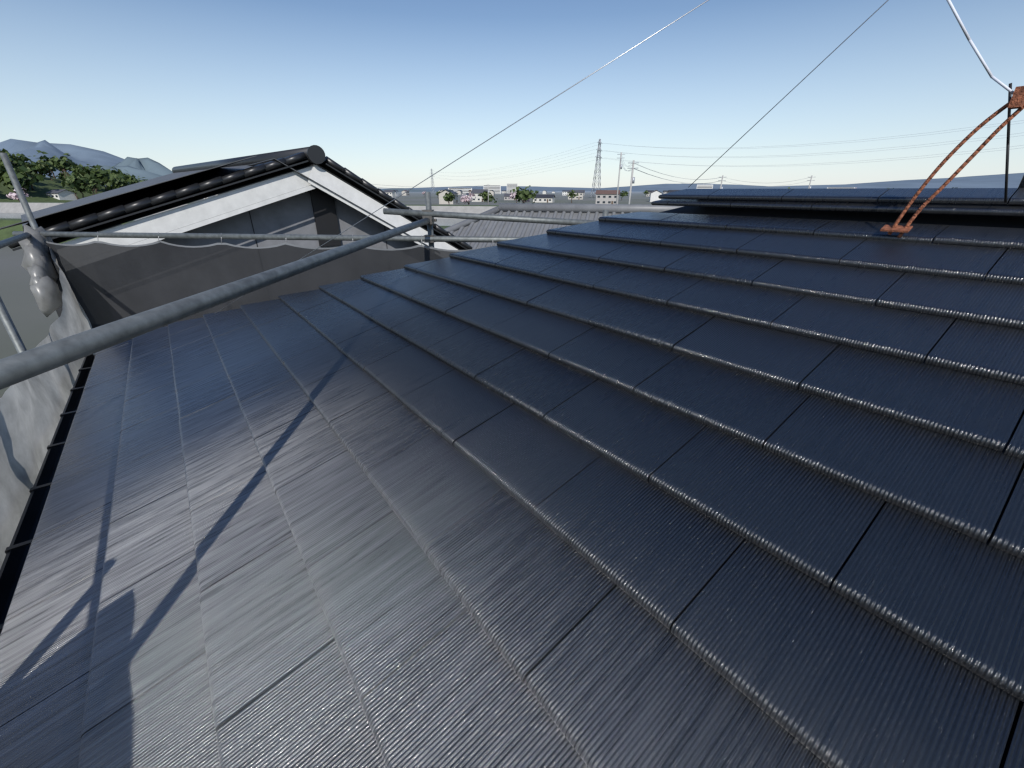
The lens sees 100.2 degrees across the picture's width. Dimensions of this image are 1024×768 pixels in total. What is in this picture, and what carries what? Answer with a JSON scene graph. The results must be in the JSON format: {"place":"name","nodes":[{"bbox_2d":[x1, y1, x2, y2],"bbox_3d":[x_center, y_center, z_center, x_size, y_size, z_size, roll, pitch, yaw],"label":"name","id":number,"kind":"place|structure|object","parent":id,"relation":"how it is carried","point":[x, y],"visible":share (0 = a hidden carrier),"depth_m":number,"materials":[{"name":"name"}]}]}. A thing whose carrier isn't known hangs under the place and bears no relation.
{"place":"outdoors","nodes":[
{"label":"outdoors","id":0,"kind":"place"},
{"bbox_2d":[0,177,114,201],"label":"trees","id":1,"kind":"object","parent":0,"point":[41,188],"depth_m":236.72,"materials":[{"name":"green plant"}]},
{"bbox_2d":[0,145,471,250],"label":"roof","id":2,"kind":"structure","parent":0,"point":[312,190],"depth_m":6.74,"materials":[{"name":"tile"}]},
{"bbox_2d":[0,202,498,243],"bbox_3d":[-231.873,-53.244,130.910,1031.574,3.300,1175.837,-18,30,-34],"label":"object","id":3,"kind":"structure","parent":0,"point":[11,213],"depth_m":120.69,"materials":[{"name":"grey tile"}]},
{"bbox_2d":[0,191,662,397],"bbox_3d":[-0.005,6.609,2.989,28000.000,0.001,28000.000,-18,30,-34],"label":"ground","id":4,"kind":"structure","parent":0,"point":[32,322],"depth_m":35.70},
{"bbox_2d":[0,153,608,389],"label":"scaffold","id":5,"kind":"object","parent":4,"relation":"on","point":[23,364],"visible":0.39,"depth_m":1.71,"materials":[{"name":"grey metal"}]},
{"bbox_2d":[0,225,95,568],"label":"white sheet","id":6,"kind":"object","parent":5,"relation":"attached to","point":[31,409],"visible":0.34,"depth_m":2.56,"materials":[{"name":"white fabric"}]},
{"bbox_2d":[45,232,492,327],"bbox_3d":[-0.145,0.350,4.328,9.018,3.502,0.168,3,24,5],"label":"sheet","id":7,"kind":"object","parent":5,"relation":"attached to","point":[109,282],"visible":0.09,"depth_m":4.02,"materials":[{"name":"grey fabric"}]},
{"bbox_2d":[44,184,854,203],"bbox_3d":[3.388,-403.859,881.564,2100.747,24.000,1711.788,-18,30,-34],"label":"town","id":8,"kind":"object","parent":4,"relation":"on","point":[606,196],"visible":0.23,"depth_m":298.32,"materials":[{"name":"white concrete"}]},
{"bbox_2d":[0,148,953,204],"bbox_3d":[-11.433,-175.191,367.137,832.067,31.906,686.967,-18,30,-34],"label":"trees","id":9,"kind":"object","parent":4,"relation":"on","point":[80,178],"visible":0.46,"depth_m":248.55,"materials":[{"name":"green plant"}]},
{"bbox_2d":[374,120,1022,204],"bbox_3d":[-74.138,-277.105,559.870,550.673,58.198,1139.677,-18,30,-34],"label":"utility poles","id":10,"kind":"object","parent":4,"relation":"on","point":[632,168],"visible":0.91,"depth_m":288.13,"materials":[{"name":"silver metal"}]},
{"bbox_2d":[0,139,1023,191],"bbox_3d":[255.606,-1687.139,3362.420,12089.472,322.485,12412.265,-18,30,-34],"label":"mountains","id":11,"kind":"structure","parent":0,"point":[146,168],"depth_m":2456.91,"materials":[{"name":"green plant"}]},
{"bbox_2d":[0,0,1023,187],"label":"sky","id":12,"kind":"structure","parent":0,"point":[393,92],"materials":[{"name":"blue"}]},
{"bbox_2d":[444,203,683,248],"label":"neighboring roof","id":13,"kind":"structure","parent":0,"point":[471,227],"depth_m":15.53,"materials":[{"name":"grey metal"}]},
{"bbox_2d":[659,206,1023,565],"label":"roof underlayment","id":14,"kind":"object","parent":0,"point":[967,220],"depth_m":2.06,"materials":[{"name":"black"}]},
{"bbox_2d":[0,354,94,633],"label":"gutter","id":15,"kind":"object","parent":14,"relation":"on","point":[16,550],"visible":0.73,"depth_m":1.95,"materials":[{"name":"black"}]},
{"bbox_2d":[0,188,1023,767],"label":"roof tiles","id":16,"kind":"object","parent":14,"relation":"on","point":[618,490],"visible":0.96,"depth_m":1.14,"materials":[{"name":"paint"}]},
{"bbox_2d":[214,0,1023,313],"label":"antenna stays","id":17,"kind":"object","parent":16,"relation":"on","point":[1016,98],"visible":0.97,"depth_m":1.60,"materials":[{"name":"orange metal"}]}
]}

